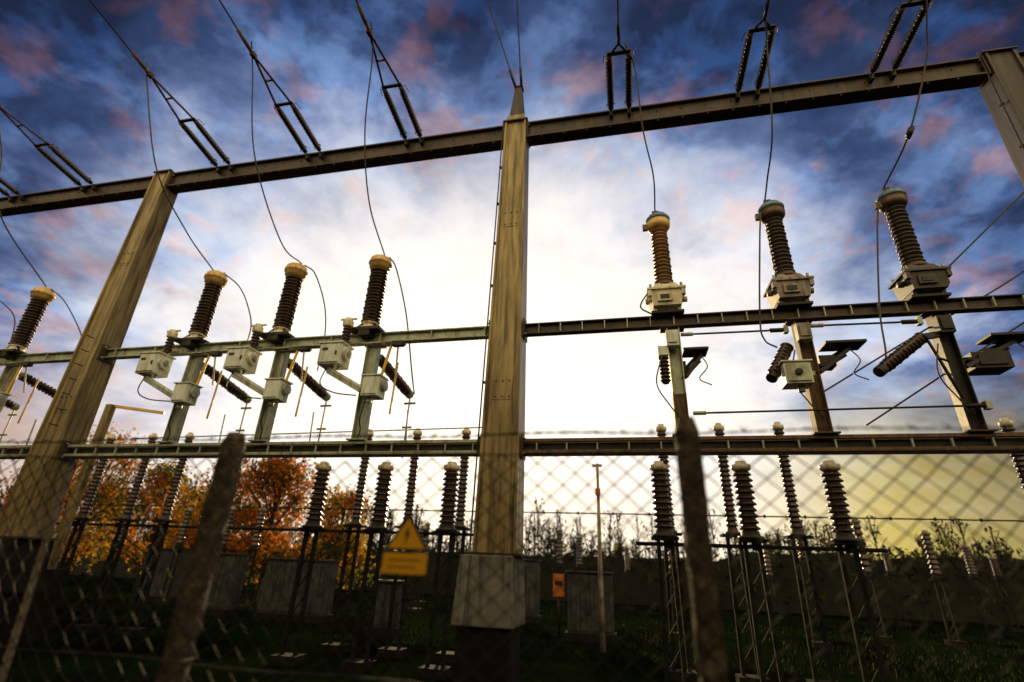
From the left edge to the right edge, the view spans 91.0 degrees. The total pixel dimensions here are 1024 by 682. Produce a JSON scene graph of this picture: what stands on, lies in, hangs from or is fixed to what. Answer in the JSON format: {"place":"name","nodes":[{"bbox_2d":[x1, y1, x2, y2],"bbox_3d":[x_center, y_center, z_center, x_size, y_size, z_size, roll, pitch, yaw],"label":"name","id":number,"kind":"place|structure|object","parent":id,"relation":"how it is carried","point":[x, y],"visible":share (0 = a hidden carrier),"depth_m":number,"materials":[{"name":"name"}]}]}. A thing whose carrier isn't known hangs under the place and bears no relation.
{"place":"outdoors","nodes":[
{"label":"outdoors","id":0,"kind":"place"},
{"bbox_2d":[89,0,131,51],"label":"overhead conductor","id":1,"kind":"object","parent":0,"point":[97,9],"visible":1,"depth_m":8.54,"materials":[{"name":"metal"}]},
{"bbox_2d":[131,427,481,438],"bbox_3d":[-3.834,1.656,9.027,7.200,0.121,0.022,-3,-25,12],"label":"operating rod","id":2,"kind":"object","parent":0,"point":[335,432],"visible":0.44,"depth_m":8.86,"materials":[{"name":"metal"}]},
{"bbox_2d":[0,575,1023,681],"bbox_3d":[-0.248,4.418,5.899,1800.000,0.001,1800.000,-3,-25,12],"label":"ground","id":3,"kind":"structure","parent":0,"point":[544,670],"depth_m":10.97,"materials":[{"name":"green plant"}]},
{"bbox_2d":[0,443,110,565],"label":"autumn tree","id":4,"kind":"object","parent":3,"relation":"on","point":[7,494],"visible":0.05,"depth_m":27.55,"materials":[{"name":"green plant"}]},
{"bbox_2d":[0,421,160,571],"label":"autumn tree","id":5,"kind":"object","parent":3,"relation":"on","point":[109,486],"visible":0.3,"depth_m":24.70,"materials":[{"name":"orange plant"}]},
{"bbox_2d":[49,434,115,627],"bbox_3d":[-10.487,4.471,12.208,0.460,4.480,0.360,-3,-25,12],"label":"post insulator","id":6,"kind":"object","parent":3,"relation":"on","point":[94,484],"visible":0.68,"depth_m":12.26,"materials":[{"name":"brown ceramic"}]},
{"bbox_2d":[17,404,164,642],"bbox_3d":[-8.979,3.662,10.673,1.368,4.760,0.631,5,-24,-5],"label":"steel support post","id":7,"kind":"object","parent":3,"relation":"on","point":[35,629],"visible":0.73,"depth_m":10.27,"materials":[{"name":"grey metal"}]},
{"bbox_2d":[91,512,133,600],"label":"post insulator","id":8,"kind":"object","parent":3,"relation":"on","point":[108,598],"visible":0.19,"depth_m":18.73,"materials":[{"name":"grey metal"}]},
{"bbox_2d":[72,433,158,632],"bbox_3d":[-9.216,4.403,11.943,0.460,4.480,0.360,-3,-25,12],"label":"post insulator","id":9,"kind":"object","parent":3,"relation":"on","point":[127,512],"visible":0.66,"depth_m":11.67,"materials":[{"name":"brown ceramic"}]},
{"bbox_2d":[81,458,206,590],"bbox_3d":[-17.365,8.839,25.003,5.356,6.632,6.212,-3,-25,12],"label":"autumn tree","id":10,"kind":"object","parent":3,"relation":"on","point":[162,483],"visible":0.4,"depth_m":24.37,"materials":[{"name":"orange plant"}]},
{"bbox_2d":[128,523,164,602],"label":"post insulator","id":11,"kind":"object","parent":3,"relation":"on","point":[147,578],"visible":0.29,"depth_m":18.34,"materials":[{"name":"grey ceramic"}]},
{"bbox_2d":[114,432,194,636],"bbox_3d":[-8.141,4.345,11.718,0.460,4.480,0.360,-3,-25,12],"label":"post insulator","id":12,"kind":"object","parent":3,"relation":"on","point":[135,631],"visible":0.62,"depth_m":11.45,"materials":[{"name":"brown ceramic"}]},
{"bbox_2d":[131,548,191,602],"bbox_3d":[-13.282,8.928,19.235,1.700,1.848,0.720,-3,-25,12],"label":"electrical cabinet","id":13,"kind":"object","parent":3,"relation":"on","point":[160,577],"visible":0.46,"depth_m":18.96,"materials":[{"name":"metal"}]},
{"bbox_2d":[153,507,193,604],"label":"post insulator","id":14,"kind":"object","parent":3,"relation":"on","point":[178,545],"visible":0.77,"depth_m":18.32,"materials":[{"name":"grey metal"}]},
{"bbox_2d":[139,458,295,583],"bbox_3d":[-13.287,8.240,23.163,6.944,6.511,6.091,21,-30,-35],"label":"autumn tree","id":15,"kind":"object","parent":3,"relation":"on","point":[194,515],"visible":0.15,"depth_m":22.29,"materials":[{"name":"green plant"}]},
{"bbox_2d":[204,552,251,616],"bbox_3d":[-9.018,7.481,15.530,1.300,1.748,0.720,-3,-25,12],"label":"electrical cabinet","id":16,"kind":"object","parent":3,"relation":"on","point":[224,584],"visible":0.59,"depth_m":15.28,"materials":[{"name":"metal"}]},
{"bbox_2d":[221,506,236,552],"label":"post insulator","id":17,"kind":"object","parent":3,"relation":"on","point":[227,531],"visible":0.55,"depth_m":18.32,"materials":[{"name":"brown ceramic"}]},
{"bbox_2d":[238,508,266,609],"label":"post insulator","id":18,"kind":"object","parent":3,"relation":"on","point":[256,535],"visible":0.78,"depth_m":17.81,"materials":[{"name":"brown ceramic"}]},
{"bbox_2d":[178,458,351,600],"bbox_3d":[-10.881,7.456,21.683,7.439,6.899,6.793,-13,-28,30],"label":"autumn tree","id":19,"kind":"object","parent":3,"relation":"on","point":[270,478],"visible":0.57,"depth_m":21.81,"materials":[{"name":"orange plant"}]},
{"bbox_2d":[252,557,340,623],"bbox_3d":[-6.356,7.375,14.957,2.150,1.668,0.720,-3,-25,12],"label":"electrical cabinet","id":20,"kind":"object","parent":3,"relation":"on","point":[322,581],"visible":0.62,"depth_m":14.69,"materials":[{"name":"metal"}]},
{"bbox_2d":[269,462,331,665],"bbox_3d":[-3.740,3.954,9.182,0.460,3.430,0.384,-3,-25,12],"label":"post insulator","id":21,"kind":"object","parent":3,"relation":"on","point":[315,511],"visible":0.88,"depth_m":9.11,"materials":[{"name":"brown ceramic"}]},
{"bbox_2d":[293,484,388,593],"bbox_3d":[-7.615,8.772,22.053,4.352,5.051,5.034,-3,-25,12],"label":"autumn tree","id":22,"kind":"object","parent":3,"relation":"on","point":[338,545],"visible":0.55,"depth_m":21.78,"materials":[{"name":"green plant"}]},
{"bbox_2d":[320,429,373,653],"bbox_3d":[-3.370,4.090,10.722,0.460,4.480,0.360,-3,-25,12],"label":"post insulator","id":23,"kind":"object","parent":3,"relation":"on","point":[343,647],"visible":0.79,"depth_m":10.45,"materials":[{"name":"brown ceramic"}]},
{"bbox_2d":[340,462,393,672],"bbox_3d":[-2.460,3.885,8.914,0.460,3.430,0.384,-3,-25,12],"label":"post insulator","id":24,"kind":"object","parent":3,"relation":"on","point":[378,514],"visible":0.86,"depth_m":8.85,"materials":[{"name":"brown ceramic"}]},
{"bbox_2d":[364,579,408,637],"bbox_3d":[-3.096,6.632,12.512,0.800,1.248,0.520,-3,-25,12],"label":"electrical cabinet","id":25,"kind":"object","parent":3,"relation":"on","point":[384,608],"visible":0.47,"depth_m":12.33,"materials":[{"name":"metal"}]},
{"bbox_2d":[376,428,422,658],"bbox_3d":[-2.207,4.027,10.479,0.460,4.480,0.360,-3,-25,12],"label":"post insulator","id":26,"kind":"object","parent":3,"relation":"on","point":[398,651],"visible":0.66,"depth_m":9.99,"materials":[{"name":"brown ceramic"}]},
{"bbox_2d":[56,521,473,535],"bbox_3d":[-5.891,4.193,11.263,10.800,0.110,0.094,-3,-25,12],"label":"busbar","id":27,"kind":"object","parent":26,"relation":"on","point":[423,533],"visible":0.56,"depth_m":11.23,"materials":[{"name":"metal"}]},
{"bbox_2d":[407,525,426,612],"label":"post insulator","id":28,"kind":"object","parent":3,"relation":"on","point":[418,609],"visible":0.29,"depth_m":18.98,"materials":[{"name":"grey ceramic"}]},
{"bbox_2d":[414,522,430,604],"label":"post insulator","id":29,"kind":"object","parent":3,"relation":"on","point":[427,524],"visible":0.34,"depth_m":22.97,"materials":[{"name":"grey ceramic"}]},
{"bbox_2d":[416,462,460,679],"bbox_3d":[-1.169,3.816,8.645,0.460,3.430,0.384,-3,-25,12],"label":"post insulator","id":30,"kind":"object","parent":3,"relation":"on","point":[450,490],"visible":0.89,"depth_m":8.58,"materials":[{"name":"brown ceramic"}]},
{"bbox_2d":[434,429,470,662],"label":"post insulator","id":31,"kind":"object","parent":3,"relation":"on","point":[461,505],"visible":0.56,"depth_m":10.34,"materials":[{"name":"brown ceramic"}]},
{"bbox_2d":[0,473,1012,560],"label":"distant tree line","id":32,"kind":"object","parent":3,"relation":"on","point":[550,538],"visible":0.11,"depth_m":71.97,"materials":[{"name":"green plant"}]},
{"bbox_2d":[0,46,1023,681],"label":"steel gantry","id":33,"kind":"object","parent":3,"relation":"on","point":[994,76],"visible":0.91,"depth_m":8.19,"materials":[{"name":"metal"}]},
{"bbox_2d":[0,399,20,440],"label":"disconnector switch","id":34,"kind":"object","parent":33,"relation":"attached to","point":[11,405],"visible":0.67,"depth_m":11.15,"materials":[{"name":"metal"}]},
{"bbox_2d":[0,177,25,202],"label":"strain insulator string","id":35,"kind":"object","parent":33,"relation":"attached to","point":[11,199],"visible":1,"depth_m":11.96,"materials":[{"name":"ceramic"}]},
{"bbox_2d":[0,286,55,359],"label":"current transformer","id":36,"kind":"object","parent":33,"relation":"on","point":[42,298],"visible":0.99,"depth_m":10.31,"materials":[{"name":"ceramic"}]},
{"bbox_2d":[0,361,55,444],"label":"disconnector switch","id":37,"kind":"object","parent":33,"relation":"attached to","point":[11,372],"visible":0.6,"depth_m":9.82,"materials":[{"name":"metal"}]},
{"bbox_2d":[0,104,98,192],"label":"strain insulator string","id":38,"kind":"object","parent":33,"relation":"attached to","point":[62,169],"visible":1,"depth_m":11.04,"materials":[{"name":"metal"}]},
{"bbox_2d":[0,133,46,286],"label":"jumper cable","id":39,"kind":"object","parent":38,"relation":"attached to","point":[5,224],"visible":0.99,"depth_m":9.95,"materials":[{"name":"metal"}]},
{"bbox_2d":[130,51,234,173],"bbox_3d":[-6.473,-4.395,9.943,0.534,0.495,2.557,-3,-25,12],"label":"strain insulator string","id":40,"kind":"object","parent":33,"relation":"attached to","point":[198,143],"visible":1,"depth_m":10.17,"materials":[{"name":"metal"}]},
{"bbox_2d":[146,62,212,269],"bbox_3d":[-6.226,-3.243,9.504,0.178,3.134,2.327,-9,-27,23],"label":"jumper cable","id":41,"kind":"object","parent":40,"relation":"attached to","point":[157,169],"visible":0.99,"depth_m":9.13,"materials":[{"name":"metal"}]},
{"bbox_2d":[135,329,251,442],"bbox_3d":[-5.510,0.945,9.001,1.146,2.088,2.072,-16,-30,35],"label":"disconnector switch","id":42,"kind":"object","parent":33,"relation":"attached to","point":[184,394],"visible":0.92,"depth_m":8.66,"materials":[{"name":"metal"}]},
{"bbox_2d":[175,270,227,349],"bbox_3d":[-5.777,-0.599,9.510,0.560,1.663,0.420,-3,-25,12],"label":"current transformer","id":43,"kind":"object","parent":33,"relation":"on","point":[216,281],"visible":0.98,"depth_m":9.42,"materials":[{"name":"ceramic"}]},
{"bbox_2d":[225,274,251,339],"bbox_3d":[-5.273,-0.452,9.483,0.764,1.852,0.221,12,-26,-21],"label":"jumper cable","id":44,"kind":"object","parent":43,"relation":"attached to","point":[247,306],"visible":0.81,"depth_m":9.58,"materials":[{"name":"metal"}]},
{"bbox_2d":[223,323,331,458],"bbox_3d":[-3.799,0.854,8.643,1.146,2.088,2.072,-16,-30,35],"label":"disconnector switch","id":45,"kind":"object","parent":33,"relation":"attached to","point":[240,362],"visible":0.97,"depth_m":8.30,"materials":[{"name":"metal"}]},
{"bbox_2d":[236,29,324,161],"bbox_3d":[-4.352,-4.509,9.500,0.534,0.495,2.557,-3,-25,12],"label":"strain insulator string","id":46,"kind":"object","parent":33,"relation":"attached to","point":[302,122],"visible":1,"depth_m":9.71,"materials":[{"name":"ceramic"}]},
{"bbox_2d":[251,41,301,263],"bbox_3d":[-4.294,-3.325,9.129,0.120,3.155,2.323,-6,-26,17],"label":"jumper cable","id":47,"kind":"object","parent":46,"relation":"attached to","point":[256,162],"visible":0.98,"depth_m":8.78,"materials":[{"name":"metal"}]},
{"bbox_2d":[260,262,307,344],"bbox_3d":[-4.067,-0.690,9.152,0.560,1.663,0.420,-3,-25,12],"label":"current transformer","id":48,"kind":"object","parent":33,"relation":"on","point":[296,274],"visible":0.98,"depth_m":9.05,"materials":[{"name":"ceramic"}]},
{"bbox_2d":[305,265,325,370],"bbox_3d":[-3.600,-0.480,9.146,0.641,1.955,0.272,22,-31,-36],"label":"jumper cable","id":49,"kind":"object","parent":48,"relation":"attached to","point":[323,302],"visible":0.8,"depth_m":9.30,"materials":[{"name":"metal"}]},
{"bbox_2d":[317,317,415,457],"bbox_3d":[-2.128,0.764,8.294,1.146,2.088,2.072,-16,-30,35],"label":"disconnector switch","id":50,"kind":"object","parent":33,"relation":"attached to","point":[333,356],"visible":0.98,"depth_m":7.94,"materials":[{"name":"metal"}]},
{"bbox_2d":[350,254,391,339],"bbox_3d":[-2.395,-0.780,8.803,0.560,1.663,0.420,-3,-25,12],"label":"current transformer","id":51,"kind":"object","parent":33,"relation":"on","point":[380,268],"visible":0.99,"depth_m":8.69,"materials":[{"name":"ceramic"}]},
{"bbox_2d":[389,257,414,393],"bbox_3d":[-1.829,-0.297,9.077,0.394,2.208,1.245,-9,-27,23],"label":"jumper cable","id":52,"kind":"object","parent":51,"relation":"attached to","point":[407,323],"visible":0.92,"depth_m":8.89,"materials":[{"name":"metal"}]},
{"bbox_2d":[356,4,424,147],"bbox_3d":[-2.192,-4.624,9.049,0.534,0.495,2.557,-3,-25,12],"label":"strain insulator string","id":53,"kind":"object","parent":33,"relation":"attached to","point":[408,106],"visible":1,"depth_m":9.25,"materials":[{"name":"metal"}]},
{"bbox_2d":[364,22,384,254],"bbox_3d":[-2.407,-3.441,8.785,0.176,3.186,2.235,0,-24,5],"label":"jumper cable","id":54,"kind":"object","parent":53,"relation":"attached to","point":[365,146],"visible":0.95,"depth_m":8.55,"materials":[{"name":"metal"}]},
{"bbox_2d":[487,0,522,87],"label":"earth wire","id":55,"kind":"object","parent":33,"relation":"on","point":[512,77],"visible":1,"depth_m":10.03,"materials":[{"name":"metal"}]},
{"bbox_2d":[603,24,634,119],"bbox_3d":[1.823,-4.516,8.554,0.533,0.190,1.680,-3,-25,12],"label":"strain insulator string","id":56,"kind":"object","parent":33,"relation":"attached to","point":[610,82],"visible":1,"depth_m":8.54,"materials":[{"name":"ceramic"}]},
{"bbox_2d":[624,44,655,210],"bbox_3d":[2.130,-3.479,8.225,0.101,2.386,1.411,-10,-27,25],"label":"jumper cable","id":57,"kind":"object","parent":56,"relation":"attached to","point":[643,128],"visible":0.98,"depth_m":8.24,"materials":[{"name":"metal"}]},
{"bbox_2d":[642,211,686,315],"bbox_3d":[2.355,-1.251,7.912,0.600,1.946,0.500,-3,-25,12],"label":"current transformer","id":58,"kind":"object","parent":33,"relation":"on","point":[666,295],"visible":1,"depth_m":7.70,"materials":[{"name":"ceramic"}]},
{"bbox_2d":[656,324,711,436],"bbox_3d":[2.407,0.555,7.087,0.770,1.630,0.480,-3,-25,12],"label":"disconnector switch","id":59,"kind":"object","parent":33,"relation":"attached to","point":[677,373],"visible":0.96,"depth_m":7.12,"materials":[{"name":"metal"}]},
{"bbox_2d":[681,325,788,336],"bbox_3d":[3.120,-0.119,7.097,1.410,0.100,0.080,-3,-25,12],"label":"operating rod","id":60,"kind":"object","parent":59,"relation":"attached to","point":[784,329],"visible":1,"depth_m":7.05,"materials":[{"name":"metal"}]},
{"bbox_2d":[734,0,777,101],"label":"strain insulator string","id":61,"kind":"object","parent":33,"relation":"attached to","point":[747,46],"visible":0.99,"depth_m":8.13,"materials":[{"name":"ceramic"}]},
{"bbox_2d":[764,17,772,199],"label":"jumper cable","id":62,"kind":"object","parent":61,"relation":"attached to","point":[770,108],"visible":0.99,"depth_m":7.72,"materials":[{"name":"metal"}]},
{"bbox_2d":[754,199,814,308],"bbox_3d":[4.026,-1.340,7.562,0.600,1.946,0.500,-3,-25,12],"label":"current transformer","id":63,"kind":"object","parent":33,"relation":"on","point":[788,286],"visible":1,"depth_m":7.35,"materials":[{"name":"ceramic"}]},
{"bbox_2d":[759,213,776,347],"bbox_3d":[3.642,-0.940,7.293,0.335,2.310,0.110,-1,-25,8],"label":"jumper cable","id":64,"kind":"object","parent":63,"relation":"hanging from","point":[759,283],"visible":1,"depth_m":7.28,"materials":[{"name":"metal"}]},
{"bbox_2d":[766,317,868,434],"bbox_3d":[4.051,0.430,6.661,1.516,1.630,0.557,7,-25,-11],"label":"disconnector switch","id":65,"kind":"object","parent":33,"relation":"attached to","point":[805,371],"visible":0.98,"depth_m":6.65,"materials":[{"name":"metal"}]},
{"bbox_2d":[693,400,993,414],"bbox_3d":[4.075,0.858,6.377,3.390,0.100,0.080,-3,-25,12],"label":"operating rod","id":66,"kind":"object","parent":65,"relation":"attached to","point":[986,405],"visible":1,"depth_m":6.29,"materials":[{"name":"metal"}]},
{"bbox_2d":[810,317,923,327],"bbox_3d":[4.743,-0.224,6.766,1.330,0.100,0.080,-3,-25,12],"label":"operating rod","id":67,"kind":"object","parent":65,"relation":"attached to","point":[917,321],"visible":0.92,"depth_m":6.72,"materials":[{"name":"metal"}]},
{"bbox_2d":[867,0,932,82],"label":"strain insulator string","id":68,"kind":"object","parent":33,"relation":"attached to","point":[908,40],"visible":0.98,"depth_m":7.77,"materials":[{"name":"ceramic"}]},
{"bbox_2d":[883,0,928,187],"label":"jumper cable","id":69,"kind":"object","parent":68,"relation":"hanging from","point":[915,111],"visible":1,"depth_m":7.23,"materials":[{"name":"metal"}]},
{"bbox_2d":[873,187,952,300],"bbox_3d":[5.649,-1.427,7.223,0.600,1.946,0.500,-3,-25,12],"label":"current transformer","id":70,"kind":"object","parent":33,"relation":"on","point":[918,277],"visible":1,"depth_m":7.03,"materials":[{"name":"ceramic"}]},
{"bbox_2d":[824,270,1023,391],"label":"jumper cable","id":71,"kind":"object","parent":33,"relation":"attached to","point":[927,328],"visible":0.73,"depth_m":6.71,"materials":[{"name":"metal"}]},
{"bbox_2d":[866,322,1023,425],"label":"jumper cable","id":72,"kind":"object","parent":33,"relation":"attached to","point":[934,380],"visible":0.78,"depth_m":6.43,"materials":[{"name":"metal"}]},
{"bbox_2d":[872,309,1023,432],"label":"disconnector switch","id":73,"kind":"object","parent":33,"relation":"attached to","point":[996,359],"visible":0.97,"depth_m":6.35,"materials":[{"name":"metal"}]},
{"bbox_2d":[876,204,886,357],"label":"jumper cable","id":74,"kind":"object","parent":73,"relation":"attached to","point":[879,307],"visible":0.88,"depth_m":6.92,"materials":[{"name":"metal"}]},
{"bbox_2d":[948,192,1023,265],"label":"jumper cable","id":75,"kind":"object","parent":33,"relation":"attached to","point":[1005,210],"visible":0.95,"depth_m":7.01,"materials":[{"name":"metal"}]},
{"bbox_2d":[0,417,1023,681],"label":"chain link fence","id":76,"kind":"object","parent":3,"relation":"on","point":[708,635],"visible":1,"depth_m":2.01,"materials":[{"name":"metal"}]},
{"bbox_2d":[381,515,427,574],"bbox_3d":[-0.433,0.831,2.063,0.196,0.225,0.006,-3,-25,12],"label":"warning sign","id":77,"kind":"object","parent":76,"relation":"attached to","point":[407,536],"visible":1,"depth_m":2.05,"materials":[{"name":"yellow metal"}]},
{"bbox_2d":[524,559,541,622],"bbox_3d":[0.027,8.592,17.408,1.900,1.948,0.720,-3,-25,12],"label":"electrical cabinet","id":78,"kind":"object","parent":3,"relation":"on","point":[532,595],"visible":0.27,"depth_m":17.05,"materials":[{"name":"metal"}]},
{"bbox_2d":[55,529,1023,624],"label":"hedge","id":79,"kind":"object","parent":3,"relation":"on","point":[643,574],"visible":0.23,"depth_m":27.75,"materials":[{"name":"green plant"}]},
{"bbox_2d":[553,574,563,638],"bbox_3d":[1.241,7.011,13.341,0.300,1.525,0.094,-3,-25,12],"label":"orange marker post","id":80,"kind":"object","parent":3,"relation":"on","point":[559,592],"visible":0.68,"depth_m":13.46,"materials":[{"name":"metal"}]},
{"bbox_2d":[555,528,564,606],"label":"post insulator","id":81,"kind":"object","parent":3,"relation":"on","point":[560,550],"visible":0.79,"depth_m":25.78,"materials":[{"name":"grey ceramic"}]},
{"bbox_2d":[574,535,584,572],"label":"post insulator","id":82,"kind":"object","parent":3,"relation":"on","point":[579,560],"visible":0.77,"depth_m":21.93,"materials":[{"name":"grey ceramic"}]},
{"bbox_2d":[565,570,616,643],"bbox_3d":[2.060,6.933,13.195,1.270,1.648,0.720,-3,-25,12],"label":"electrical cabinet","id":83,"kind":"object","parent":3,"relation":"on","point":[587,627],"visible":0.88,"depth_m":12.92,"materials":[{"name":"metal"}]},
{"bbox_2d":[592,463,605,652],"bbox_3d":[2.067,4.955,11.850,0.240,4.100,0.170,-3,-25,12],"label":"lighting pole","id":84,"kind":"object","parent":3,"relation":"on","point":[601,612],"visible":0.88,"depth_m":11.62,"materials":[{"name":"metal"}]},
{"bbox_2d":[624,546,634,610],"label":"post insulator","id":85,"kind":"object","parent":3,"relation":"on","point":[627,564],"visible":0.86,"depth_m":24.83,"materials":[{"name":"grey metal"}]},
{"bbox_2d":[650,461,687,681],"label":"post insulator","id":86,"kind":"object","parent":3,"relation":"on","point":[662,497],"visible":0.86,"depth_m":7.99,"materials":[{"name":"brown ceramic"}]},
{"bbox_2d":[656,424,697,681],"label":"post insulator","id":87,"kind":"object","parent":3,"relation":"on","point":[692,675],"visible":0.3,"depth_m":8.94,"materials":[{"name":"grey metal"}]},
{"bbox_2d":[668,516,688,638],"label":"post insulator","id":88,"kind":"object","parent":3,"relation":"on","point":[675,634],"visible":0.18,"depth_m":14.59,"materials":[{"name":"grey metal"}]},
{"bbox_2d":[713,423,769,681],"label":"post insulator","id":89,"kind":"object","parent":3,"relation":"on","point":[731,525],"visible":0.7,"depth_m":9.03,"materials":[{"name":"grey metal"}]},
{"bbox_2d":[731,460,784,681],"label":"post insulator","id":90,"kind":"object","parent":3,"relation":"on","point":[751,527],"visible":0.89,"depth_m":7.71,"materials":[{"name":"brown ceramic"}]},
{"bbox_2d":[762,537,782,618],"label":"post insulator","id":91,"kind":"object","parent":3,"relation":"on","point":[767,560],"visible":0.63,"depth_m":23.52,"materials":[{"name":"grey metal"}]},
{"bbox_2d":[772,422,836,681],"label":"post insulator","id":92,"kind":"object","parent":3,"relation":"on","point":[792,505],"visible":0.67,"depth_m":8.80,"materials":[{"name":"grey metal"}]},
{"bbox_2d":[796,527,832,648],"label":"post insulator","id":93,"kind":"object","parent":3,"relation":"on","point":[815,643],"visible":0.27,"depth_m":13.94,"materials":[{"name":"grey metal"}]},
{"bbox_2d":[818,460,889,681],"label":"post insulator","id":94,"kind":"object","parent":3,"relation":"on","point":[829,469],"visible":0.87,"depth_m":7.44,"materials":[{"name":"brown ceramic"}]},
{"bbox_2d":[636,540,887,552],"bbox_3d":[3.763,3.180,7.787,3.600,0.110,0.094,-3,-25,12],"label":"busbar","id":95,"kind":"object","parent":94,"relation":"on","point":[846,548],"visible":0.84,"depth_m":7.70,"materials":[{"name":"metal"}]},
{"bbox_2d":[851,518,893,641],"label":"post insulator","id":96,"kind":"object","parent":3,"relation":"on","point":[858,534],"visible":0.65,"depth_m":16.25,"materials":[{"name":"grey metal"}]},
{"bbox_2d":[79,503,1023,521],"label":"busbar","id":97,"kind":"object","parent":96,"relation":"on","point":[763,516],"visible":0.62,"depth_m":18.47,"materials":[{"name":"metal"}]},
{"bbox_2d":[882,552,910,625],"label":"post insulator","id":98,"kind":"object","parent":3,"relation":"on","point":[887,561],"visible":0.77,"depth_m":22.42,"materials":[{"name":"grey metal"}]},
{"bbox_2d":[919,530,968,646],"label":"post insulator","id":99,"kind":"object","parent":3,"relation":"on","point":[933,562],"visible":0.82,"depth_m":15.77,"materials":[{"name":"grey metal"}]},
{"bbox_2d":[960,544,1003,638],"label":"post insulator","id":100,"kind":"object","parent":3,"relation":"on","point":[969,560],"visible":0.73,"depth_m":18.66,"materials":[{"name":"grey metal"}]},
{"bbox_2d":[989,556,1023,631],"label":"post insulator","id":101,"kind":"object","parent":3,"relation":"on","point":[994,564],"visible":0.9,"depth_m":21.55,"materials":[{"name":"grey ceramic"}]},
{"bbox_2d":[997,418,1023,488],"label":"post insulator","id":102,"kind":"object","parent":3,"relation":"on","point":[1018,459],"visible":0.4,"depth_m":8.78,"materials":[{"name":"brown ceramic"}]},
{"bbox_2d":[0,0,1023,560],"label":"sky","id":103,"kind":"structure","parent":0,"point":[66,75],"materials":[{"name":"blue"}]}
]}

